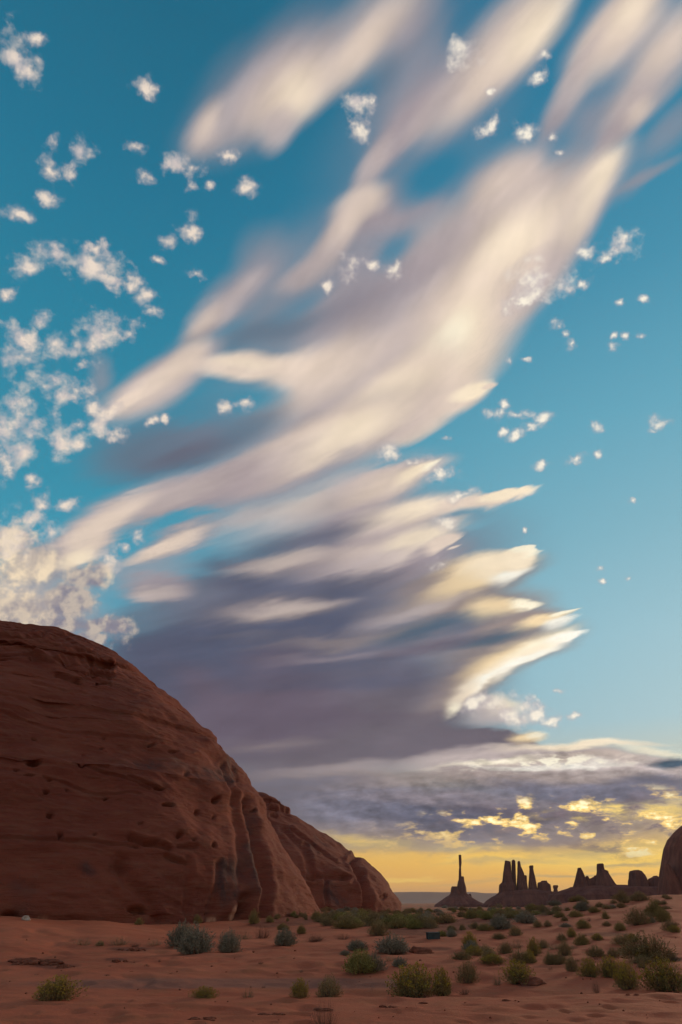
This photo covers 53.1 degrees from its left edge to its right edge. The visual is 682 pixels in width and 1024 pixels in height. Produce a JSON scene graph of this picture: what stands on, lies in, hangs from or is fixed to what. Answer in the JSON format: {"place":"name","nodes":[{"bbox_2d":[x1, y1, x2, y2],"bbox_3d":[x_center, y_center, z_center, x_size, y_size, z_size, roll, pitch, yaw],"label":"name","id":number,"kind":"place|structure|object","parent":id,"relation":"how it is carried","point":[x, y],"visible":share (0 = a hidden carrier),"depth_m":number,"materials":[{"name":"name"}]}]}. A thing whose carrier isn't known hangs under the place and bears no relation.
{"place":"outdoors","nodes":[
{"label":"outdoors","id":0,"kind":"place"},
{"bbox_2d":[0,895,681,1023],"bbox_3d":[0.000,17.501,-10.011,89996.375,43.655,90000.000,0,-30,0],"label":"ground","id":1,"kind":"structure","parent":0,"point":[158,997],"depth_m":19.77,"materials":[{"name":"orange sand"}]},
{"bbox_2d":[8,957,63,965],"bbox_3d":[-10.679,15.768,23.871,2.309,0.284,1.254,0,-30,0],"label":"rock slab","id":2,"kind":"object","parent":1,"relation":"on","point":[31,961],"visible":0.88,"depth_m":23.55,"materials":[{"name":"brown stone"}]},
{"bbox_2d":[31,974,89,1000],"bbox_3d":[-5.306,9.004,12.895,1.030,0.448,0.863,5,-30,-8],"label":"rabbitbrush","id":3,"kind":"object","parent":1,"relation":"on","point":[61,992],"visible":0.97,"depth_m":12.79,"materials":[{"name":"green plant"}]},
{"bbox_2d":[56,964,74,968],"bbox_3d":[-9.071,14.940,22.390,0.643,0.166,0.315,0,-30,0],"label":"earth clod","id":4,"kind":"object","parent":1,"relation":"on","point":[63,966],"visible":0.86,"depth_m":22.41,"materials":[{"name":"brown soil"}]},
{"bbox_2d":[105,936,130,945],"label":"grass tuft","id":5,"kind":"object","parent":1,"relation":"on","point":[121,942],"visible":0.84,"depth_m":31.97,"materials":[{"name":"plant"}]},
{"bbox_2d":[117,948,144,951],"bbox_3d":[-9.108,18.979,29.551,1.250,0.187,0.579,10,-31,-17],"label":"earth clod","id":6,"kind":"object","parent":1,"relation":"on","point":[134,949],"visible":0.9,"depth_m":29.45,"materials":[{"name":"brown soil"}]},
{"bbox_2d":[0,620,320,924],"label":"sandstone dome","id":7,"kind":"structure","parent":1,"relation":"on","point":[129,793],"depth_m":67.92,"materials":[{"name":"brown stone"}]},
{"bbox_2d":[163,918,197,946],"bbox_3d":[-7.421,19.823,32.117,1.888,1.232,1.624,-22,-37,34],"label":"sagebrush","id":8,"kind":"object","parent":1,"relation":"on","point":[177,933],"visible":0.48,"depth_m":31.99,"materials":[{"name":"green plant"}]},
{"bbox_2d":[171,921,218,954],"bbox_3d":[-6.011,17.631,28.230,1.971,1.278,1.874,8,-31,-14],"label":"sagebrush","id":9,"kind":"object","parent":1,"relation":"on","point":[196,943],"visible":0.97,"depth_m":28.07,"materials":[{"name":"green plant"}]},
{"bbox_2d":[187,1016,215,1020],"bbox_3d":[-2.216,8.075,10.868,0.465,0.042,0.261,0,-30,0],"label":"earth clod","id":10,"kind":"object","parent":1,"relation":"on","point":[211,1018],"visible":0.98,"depth_m":10.81,"materials":[{"name":"brown soil"}]},
{"bbox_2d":[188,985,219,998],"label":"rabbitbrush","id":11,"kind":"object","parent":1,"relation":"on","point":[207,993],"visible":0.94,"depth_m":13.02,"materials":[{"name":"green plant"}]},
{"bbox_2d":[216,927,242,952],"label":"sagebrush","id":12,"kind":"object","parent":1,"relation":"on","point":[224,945],"visible":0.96,"depth_m":28.43,"materials":[{"name":"green plant"}]},
{"bbox_2d":[248,909,259,923],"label":"rabbitbrush","id":13,"kind":"object","parent":1,"relation":"on","point":[254,918],"visible":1,"depth_m":57.69,"materials":[{"name":"green plant"}]},
{"bbox_2d":[253,926,272,938],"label":"dry bush","id":14,"kind":"object","parent":1,"relation":"on","point":[260,934],"visible":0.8,"depth_m":37.48,"materials":[{"name":"brown plant"}]},
{"bbox_2d":[276,922,289,929],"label":"rabbitbrush","id":15,"kind":"object","parent":1,"relation":"on","point":[282,925],"visible":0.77,"depth_m":50.41,"materials":[{"name":"green plant"}]},
{"bbox_2d":[272,925,299,945],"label":"sagebrush","id":16,"kind":"object","parent":1,"relation":"on","point":[286,937],"visible":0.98,"depth_m":31.19,"materials":[{"name":"green plant"}]},
{"bbox_2d":[288,978,309,997],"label":"rabbitbrush","id":17,"kind":"object","parent":1,"relation":"on","point":[301,991],"visible":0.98,"depth_m":13.08,"materials":[{"name":"green plant"}]},
{"bbox_2d":[296,924,305,933],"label":"rabbitbrush","id":18,"kind":"object","parent":1,"relation":"on","point":[302,930],"visible":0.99,"depth_m":41.62,"materials":[{"name":"green plant"}]},
{"bbox_2d":[310,910,321,918],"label":"rabbitbrush","id":19,"kind":"object","parent":1,"relation":"on","point":[315,915],"visible":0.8,"depth_m":66.38,"materials":[{"name":"green plant"}]},
{"bbox_2d":[305,998,338,1023],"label":"dry bush","id":20,"kind":"object","parent":1,"relation":"on","point":[328,1019],"visible":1,"depth_m":10.03,"materials":[{"name":"brown plant"}]},
{"bbox_2d":[320,916,335,925],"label":"rabbitbrush","id":21,"kind":"object","parent":1,"relation":"on","point":[328,921],"visible":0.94,"depth_m":51.98,"materials":[{"name":"green plant"}]},
{"bbox_2d":[313,975,343,997],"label":"rabbitbrush","id":22,"kind":"object","parent":1,"relation":"on","point":[330,986],"visible":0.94,"depth_m":17.11,"materials":[{"name":"green plant"}]},
{"bbox_2d":[258,792,401,912],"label":"sandstone dome","id":23,"kind":"structure","parent":1,"relation":"on","point":[335,874],"depth_m":117.58,"materials":[{"name":"brown stone"}]},
{"bbox_2d":[331,918,357,928],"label":"rabbitbrush","id":24,"kind":"object","parent":1,"relation":"on","point":[339,925],"visible":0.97,"depth_m":49.49,"materials":[{"name":"green plant"}]},
{"bbox_2d":[335,911,359,921],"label":"rabbitbrush","id":25,"kind":"object","parent":1,"relation":"on","point":[346,916],"visible":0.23,"depth_m":62.02,"materials":[{"name":"green plant"}]},
{"bbox_2d":[345,938,369,950],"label":"sagebrush","id":26,"kind":"object","parent":1,"relation":"on","point":[355,945],"visible":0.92,"depth_m":27.62,"materials":[{"name":"green plant"}]},
{"bbox_2d":[341,947,376,974],"bbox_3d":[0.458,13.611,20.704,1.280,0.708,1.383,12,-32,-20],"label":"rabbitbrush","id":27,"kind":"object","parent":1,"relation":"on","point":[353,964],"visible":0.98,"depth_m":20.41,"materials":[{"name":"green plant"}]},
{"bbox_2d":[352,914,372,924],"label":"rabbitbrush","id":28,"kind":"object","parent":1,"relation":"on","point":[361,917],"visible":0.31,"depth_m":54.02,"materials":[{"name":"green plant"}]},
{"bbox_2d":[367,950,388,971],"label":"sagebrush","id":29,"kind":"object","parent":1,"relation":"on","point":[379,963],"visible":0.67,"depth_m":20.60,"materials":[{"name":"green plant"}]},
{"bbox_2d":[366,918,391,935],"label":"rabbitbrush","id":30,"kind":"object","parent":1,"relation":"on","point":[375,930],"visible":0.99,"depth_m":40.23,"materials":[{"name":"green plant"}]},
{"bbox_2d":[374,914,408,927],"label":"rabbitbrush","id":31,"kind":"object","parent":1,"relation":"on","point":[381,919],"visible":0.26,"depth_m":50.51,"materials":[{"name":"green plant"}]},
{"bbox_2d":[372,932,411,954],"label":"sagebrush","id":32,"kind":"object","parent":1,"relation":"on","point":[389,946],"visible":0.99,"depth_m":26.73,"materials":[{"name":"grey plant"}]},
{"bbox_2d":[387,916,407,927],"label":"rabbitbrush","id":33,"kind":"object","parent":1,"relation":"on","point":[393,923],"visible":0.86,"depth_m":49.26,"materials":[{"name":"green plant"}]},
{"bbox_2d":[391,956,407,966],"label":"sagebrush","id":34,"kind":"object","parent":1,"relation":"on","point":[395,962],"visible":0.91,"depth_m":21.33,"materials":[{"name":"grey plant"}]},
{"bbox_2d":[404,918,424,928],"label":"rabbitbrush","id":35,"kind":"object","parent":1,"relation":"on","point":[416,924],"visible":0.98,"depth_m":46.71,"materials":[{"name":"green plant"}]},
{"bbox_2d":[385,961,449,997],"bbox_3d":[1.864,11.812,17.210,1.340,0.837,1.831,25,-38,-36],"label":"rabbitbrush","id":36,"kind":"object","parent":1,"relation":"on","point":[414,983],"visible":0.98,"depth_m":17.07,"materials":[{"name":"green plant"}]},
{"bbox_2d":[407,946,433,953],"bbox_3d":[3.132,17.687,27.416,1.210,0.426,0.922,0,-30,0],"label":"sand mound","id":37,"kind":"object","parent":1,"relation":"on","point":[419,950],"visible":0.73,"depth_m":27.21,"materials":[{"name":"brown sand"}]},
{"bbox_2d":[420,914,437,927],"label":"rabbitbrush","id":38,"kind":"object","parent":1,"relation":"on","point":[430,918],"visible":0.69,"depth_m":46.87,"materials":[{"name":"green plant"}]},
{"bbox_2d":[425,932,439,939],"bbox_3d":[4.644,21.446,34.357,0.660,0.480,0.472,3,-30,-6],"label":"metal box","id":39,"kind":"object","parent":1,"relation":"on","point":[432,935],"visible":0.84,"depth_m":34.24,"materials":[{"name":"paint"}]},
{"bbox_2d":[431,966,453,995],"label":"rabbitbrush","id":40,"kind":"object","parent":1,"relation":"on","point":[444,982],"visible":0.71,"depth_m":17.16,"materials":[{"name":"green plant"}]},
{"bbox_2d":[434,911,457,922],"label":"rabbitbrush","id":41,"kind":"object","parent":1,"relation":"on","point":[449,919],"visible":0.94,"depth_m":54.84,"materials":[{"name":"green plant"}]},
{"bbox_2d":[445,928,458,936],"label":"sagebrush","id":42,"kind":"object","parent":1,"relation":"on","point":[451,933],"visible":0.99,"depth_m":36.41,"materials":[{"name":"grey plant"}]},
{"bbox_2d":[434,855,483,906],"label":"spire butte","id":43,"kind":"object","parent":1,"relation":"on","point":[458,896],"visible":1,"depth_m":1285.29,"materials":[{"name":"brown stone"}]},
{"bbox_2d":[447,949,474,959],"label":"rabbitbrush","id":44,"kind":"object","parent":1,"relation":"on","point":[456,956],"visible":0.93,"depth_m":23.20,"materials":[{"name":"green plant"}]},
{"bbox_2d":[453,958,480,983],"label":"rabbitbrush","id":45,"kind":"object","parent":1,"relation":"on","point":[464,977],"visible":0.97,"depth_m":18.71,"materials":[{"name":"green plant"}]},
{"bbox_2d":[460,931,477,948],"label":"rabbitbrush","id":46,"kind":"object","parent":1,"relation":"on","point":[469,937],"visible":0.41,"depth_m":29.14,"materials":[{"name":"green plant"}]},
{"bbox_2d":[461,908,479,918],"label":"rabbitbrush","id":47,"kind":"object","parent":1,"relation":"on","point":[470,915],"visible":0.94,"depth_m":59.30,"materials":[{"name":"green plant"}]},
{"bbox_2d":[460,940,480,950],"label":"sagebrush","id":48,"kind":"object","parent":1,"relation":"on","point":[468,944],"visible":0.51,"depth_m":27.99,"materials":[{"name":"green plant"}]},
{"bbox_2d":[463,945,482,955],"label":"rabbitbrush","id":49,"kind":"object","parent":1,"relation":"on","point":[478,951],"visible":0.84,"depth_m":24.66,"materials":[{"name":"green plant"}]},
{"bbox_2d":[476,923,495,930],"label":"rabbitbrush","id":50,"kind":"object","parent":1,"relation":"on","point":[485,927],"visible":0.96,"depth_m":43.18,"materials":[{"name":"green plant"}]},
{"bbox_2d":[478,910,494,918],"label":"rabbitbrush","id":51,"kind":"object","parent":1,"relation":"on","point":[487,914],"visible":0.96,"depth_m":56.99,"materials":[{"name":"green plant"}]},
{"bbox_2d":[477,947,499,959],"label":"rabbitbrush","id":52,"kind":"object","parent":1,"relation":"on","point":[486,952],"visible":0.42,"depth_m":22.82,"materials":[{"name":"green plant"}]},
{"bbox_2d":[477,953,505,963],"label":"rabbitbrush","id":53,"kind":"object","parent":1,"relation":"on","point":[496,960],"visible":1,"depth_m":22.14,"materials":[{"name":"green plant"}]},
{"bbox_2d":[489,932,508,938],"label":"rabbitbrush","id":54,"kind":"object","parent":1,"relation":"on","point":[498,936],"visible":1,"depth_m":34.32,"materials":[{"name":"green plant"}]},
{"bbox_2d":[486,913,512,929],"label":"sagebrush","id":55,"kind":"object","parent":1,"relation":"on","point":[499,921],"visible":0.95,"depth_m":43.95,"materials":[{"name":"grey plant"}]},
{"bbox_2d":[494,940,513,953],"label":"rabbitbrush","id":56,"kind":"object","parent":1,"relation":"on","point":[505,948],"visible":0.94,"depth_m":26.23,"materials":[{"name":"green plant"}]},
{"bbox_2d":[507,924,523,935],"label":"rabbitbrush","id":57,"kind":"object","parent":1,"relation":"on","point":[515,931],"visible":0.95,"depth_m":36.20,"materials":[{"name":"green plant"}]},
{"bbox_2d":[499,958,535,984],"bbox_3d":[4.805,12.514,18.579,0.865,0.630,1.182,17,-34,-28],"label":"rabbitbrush","id":58,"kind":"object","parent":1,"relation":"on","point":[516,973],"visible":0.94,"depth_m":18.45,"materials":[{"name":"green plant"}]},
{"bbox_2d":[482,860,557,906],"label":"pinnacle row","id":59,"kind":"object","parent":1,"relation":"on","point":[520,893],"visible":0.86,"depth_m":1216.33,"materials":[{"name":"brown stone"}]},
{"bbox_2d":[506,947,535,963],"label":"rabbitbrush","id":60,"kind":"object","parent":1,"relation":"on","point":[518,956],"visible":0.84,"depth_m":22.76,"materials":[{"name":"green plant"}]},
{"bbox_2d":[509,910,537,923],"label":"sagebrush","id":61,"kind":"object","parent":1,"relation":"on","point":[525,917],"visible":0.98,"depth_m":48.07,"materials":[{"name":"grey plant"}]},
{"bbox_2d":[523,949,537,963],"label":"rabbitbrush","id":62,"kind":"object","parent":1,"relation":"on","point":[533,957],"visible":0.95,"depth_m":22.73,"materials":[{"name":"green plant"}]},
{"bbox_2d":[518,976,546,985],"bbox_3d":[5.108,12.554,18.198,0.771,0.267,0.697,0,-30,0],"label":"sand mound","id":63,"kind":"object","parent":1,"relation":"on","point":[535,981],"visible":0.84,"depth_m":18.08,"materials":[{"name":"orange sand"}]},
{"bbox_2d":[526,936,543,955],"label":"rabbitbrush","id":64,"kind":"object","parent":1,"relation":"on","point":[534,948],"visible":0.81,"depth_m":24.84,"materials":[{"name":"green plant"}]},
{"bbox_2d":[532,919,543,927],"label":"rabbitbrush","id":65,"kind":"object","parent":1,"relation":"on","point":[539,923],"visible":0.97,"depth_m":44.45,"materials":[{"name":"green plant"}]},
{"bbox_2d":[538,939,549,948],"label":"rabbitbrush","id":66,"kind":"object","parent":1,"relation":"on","point":[542,942],"visible":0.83,"depth_m":29.36,"materials":[{"name":"green plant"}]},
{"bbox_2d":[542,949,557,964],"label":"rabbitbrush","id":67,"kind":"object","parent":1,"relation":"on","point":[548,955],"visible":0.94,"depth_m":22.39,"materials":[{"name":"green plant"}]},
{"bbox_2d":[546,899,561,905],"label":"sagebrush","id":68,"kind":"object","parent":1,"relation":"on","point":[553,902],"visible":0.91,"depth_m":76.15,"materials":[{"name":"green plant"}]},
{"bbox_2d":[540,952,571,964],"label":"rabbitbrush","id":69,"kind":"object","parent":1,"relation":"on","point":[561,960],"visible":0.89,"depth_m":22.30,"materials":[{"name":"green plant"}]},
{"bbox_2d":[552,910,565,917],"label":"rabbitbrush","id":70,"kind":"object","parent":1,"relation":"on","point":[557,914],"visible":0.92,"depth_m":52.24,"materials":[{"name":"green plant"}]},
{"bbox_2d":[556,938,573,955],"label":"rabbitbrush","id":71,"kind":"object","parent":1,"relation":"on","point":[561,950],"visible":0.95,"depth_m":25.13,"materials":[{"name":"green plant"}]},
{"bbox_2d":[566,928,575,937],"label":"rabbitbrush","id":72,"kind":"object","parent":1,"relation":"on","point":[571,933],"visible":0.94,"depth_m":33.49,"materials":[{"name":"green plant"}]},
{"bbox_2d":[563,954,579,971],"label":"rabbitbrush","id":73,"kind":"object","parent":1,"relation":"on","point":[572,965],"visible":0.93,"depth_m":20.28,"materials":[{"name":"green plant"}]},
{"bbox_2d":[567,910,584,916],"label":"rabbitbrush","id":74,"kind":"object","parent":1,"relation":"on","point":[574,913],"visible":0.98,"depth_m":49.35,"materials":[{"name":"green plant"}]},
{"bbox_2d":[569,894,586,901],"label":"rabbitbrush","id":75,"kind":"object","parent":1,"relation":"on","point":[578,897],"visible":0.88,"depth_m":83.76,"materials":[{"name":"green plant"}]},
{"bbox_2d":[573,932,591,945],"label":"rabbitbrush","id":76,"kind":"object","parent":1,"relation":"on","point":[583,940],"visible":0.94,"depth_m":29.42,"materials":[{"name":"green plant"}]},
{"bbox_2d":[574,899,590,910],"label":"sagebrush","id":77,"kind":"object","parent":1,"relation":"on","point":[580,905],"visible":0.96,"depth_m":54.72,"materials":[{"name":"green plant"}]},
{"bbox_2d":[575,918,590,928],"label":"rabbitbrush","id":78,"kind":"object","parent":1,"relation":"on","point":[580,924],"visible":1,"depth_m":41.10,"materials":[{"name":"green plant"}]},
{"bbox_2d":[576,956,600,977],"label":"rabbitbrush","id":79,"kind":"object","parent":1,"relation":"on","point":[589,970],"visible":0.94,"depth_m":19.31,"materials":[{"name":"green plant"}]},
{"bbox_2d":[587,905,600,912],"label":"rabbitbrush","id":80,"kind":"object","parent":1,"relation":"on","point":[593,909],"visible":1,"depth_m":52.63,"materials":[{"name":"green plant"}]},
{"bbox_2d":[583,945,605,956],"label":"rabbitbrush","id":81,"kind":"object","parent":1,"relation":"on","point":[592,953],"visible":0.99,"depth_m":23.55,"materials":[{"name":"green plant"}]},
{"bbox_2d":[589,933,603,940],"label":"rabbitbrush","id":82,"kind":"object","parent":1,"relation":"on","point":[597,936],"visible":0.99,"depth_m":30.64,"materials":[{"name":"green plant"}]},
{"bbox_2d":[546,863,657,902],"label":"twin peaks","id":83,"kind":"object","parent":1,"relation":"on","point":[601,884],"visible":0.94,"depth_m":989.94,"materials":[{"name":"brown stone"}]},
{"bbox_2d":[628,870,658,886],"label":"block butte","id":84,"kind":"object","parent":83,"relation":"on","point":[637,877],"visible":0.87,"depth_m":1007.41,"materials":[{"name":"brown stone"}]},
{"bbox_2d":[596,956,621,977],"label":"rabbitbrush","id":85,"kind":"object","parent":1,"relation":"on","point":[608,971],"visible":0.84,"depth_m":19.18,"materials":[{"name":"green plant"}]},
{"bbox_2d":[606,946,618,957],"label":"rabbitbrush","id":86,"kind":"object","parent":1,"relation":"on","point":[610,953],"visible":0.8,"depth_m":23.43,"materials":[{"name":"green plant"}]},
{"bbox_2d":[613,921,627,930],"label":"rabbitbrush","id":87,"kind":"object","parent":1,"relation":"on","point":[618,926],"visible":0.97,"depth_m":38.88,"materials":[{"name":"green plant"}]},
{"bbox_2d":[611,933,631,944],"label":"rabbitbrush","id":88,"kind":"object","parent":1,"relation":"on","point":[621,939],"visible":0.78,"depth_m":28.43,"materials":[{"name":"green plant"}]},
{"bbox_2d":[613,888,630,901],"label":"rabbitbrush","id":89,"kind":"object","parent":1,"relation":"on","point":[620,896],"visible":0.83,"depth_m":66.97,"materials":[{"name":"green plant"}]},
{"bbox_2d":[610,959,641,989],"bbox_3d":[7.269,11.799,17.396,0.750,0.728,0.780,6,-30,-10],"label":"rabbitbrush","id":90,"kind":"object","parent":1,"relation":"on","point":[628,982],"visible":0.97,"depth_m":17.25,"materials":[{"name":"green plant"}]},
{"bbox_2d":[622,904,653,925],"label":"rabbitbrush","id":91,"kind":"object","parent":1,"relation":"on","point":[637,920],"visible":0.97,"depth_m":41.38,"materials":[{"name":"green plant"}]},
{"bbox_2d":[628,890,651,900],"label":"rabbitbrush","id":92,"kind":"object","parent":1,"relation":"on","point":[637,896],"visible":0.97,"depth_m":62.67,"materials":[{"name":"green plant"}]},
{"bbox_2d":[629,956,656,963],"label":"rabbitbrush","id":93,"kind":"object","parent":1,"relation":"on","point":[637,959],"visible":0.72,"depth_m":21.44,"materials":[{"name":"green plant"}]},
{"bbox_2d":[612,929,677,961],"bbox_3d":[10.003,14.213,22.384,2.134,0.973,1.970,18,-35,-29],"label":"rabbitbrush","id":94,"kind":"object","parent":1,"relation":"on","point":[661,950],"visible":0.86,"depth_m":22.10,"materials":[{"name":"green plant"}]},
{"bbox_2d":[644,899,663,916],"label":"rabbitbrush","id":95,"kind":"object","parent":1,"relation":"on","point":[654,908],"visible":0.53,"depth_m":45.38,"materials":[{"name":"green plant"}]},
{"bbox_2d":[644,952,669,962],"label":"rabbitbrush","id":96,"kind":"object","parent":1,"relation":"on","point":[664,957],"visible":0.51,"depth_m":21.59,"materials":[{"name":"green plant"}]},
{"bbox_2d":[636,956,681,992],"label":"rabbitbrush","id":97,"kind":"object","parent":1,"relation":"on","point":[661,977],"visible":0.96,"depth_m":17.18,"materials":[{"name":"green plant"}]},
{"bbox_2d":[653,907,671,921],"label":"rabbitbrush","id":98,"kind":"object","parent":1,"relation":"on","point":[659,915],"visible":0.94,"depth_m":42.48,"materials":[{"name":"green plant"}]},
{"bbox_2d":[657,826,681,894],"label":"mesa","id":99,"kind":"structure","parent":1,"relation":"on","point":[670,878],"depth_m":695.88,"materials":[{"name":"brown stone"}]},
{"bbox_2d":[659,918,680,930],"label":"rabbitbrush","id":100,"kind":"object","parent":1,"relation":"on","point":[667,924],"visible":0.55,"depth_m":35.43,"materials":[{"name":"green plant"}]},
{"bbox_2d":[665,925,680,932],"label":"rabbitbrush","id":101,"kind":"object","parent":1,"relation":"on","point":[674,929],"visible":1,"depth_m":33.46,"materials":[{"name":"green plant"}]},
{"bbox_2d":[667,952,681,961],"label":"sagebrush","id":102,"kind":"object","parent":1,"relation":"on","point":[674,959],"visible":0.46,"depth_m":22.17,"materials":[{"name":"green plant"}]},
{"bbox_2d":[0,0,681,892],"label":"sky","id":103,"kind":"structure","parent":0,"point":[340,341],"materials":[{"name":"blue"}]},
{"bbox_2d":[393,892,496,902],"bbox_3d":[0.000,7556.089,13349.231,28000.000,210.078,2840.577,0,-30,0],"label":"hills","id":104,"kind":"structure","parent":0,"point":[420,897],"depth_m":12778.93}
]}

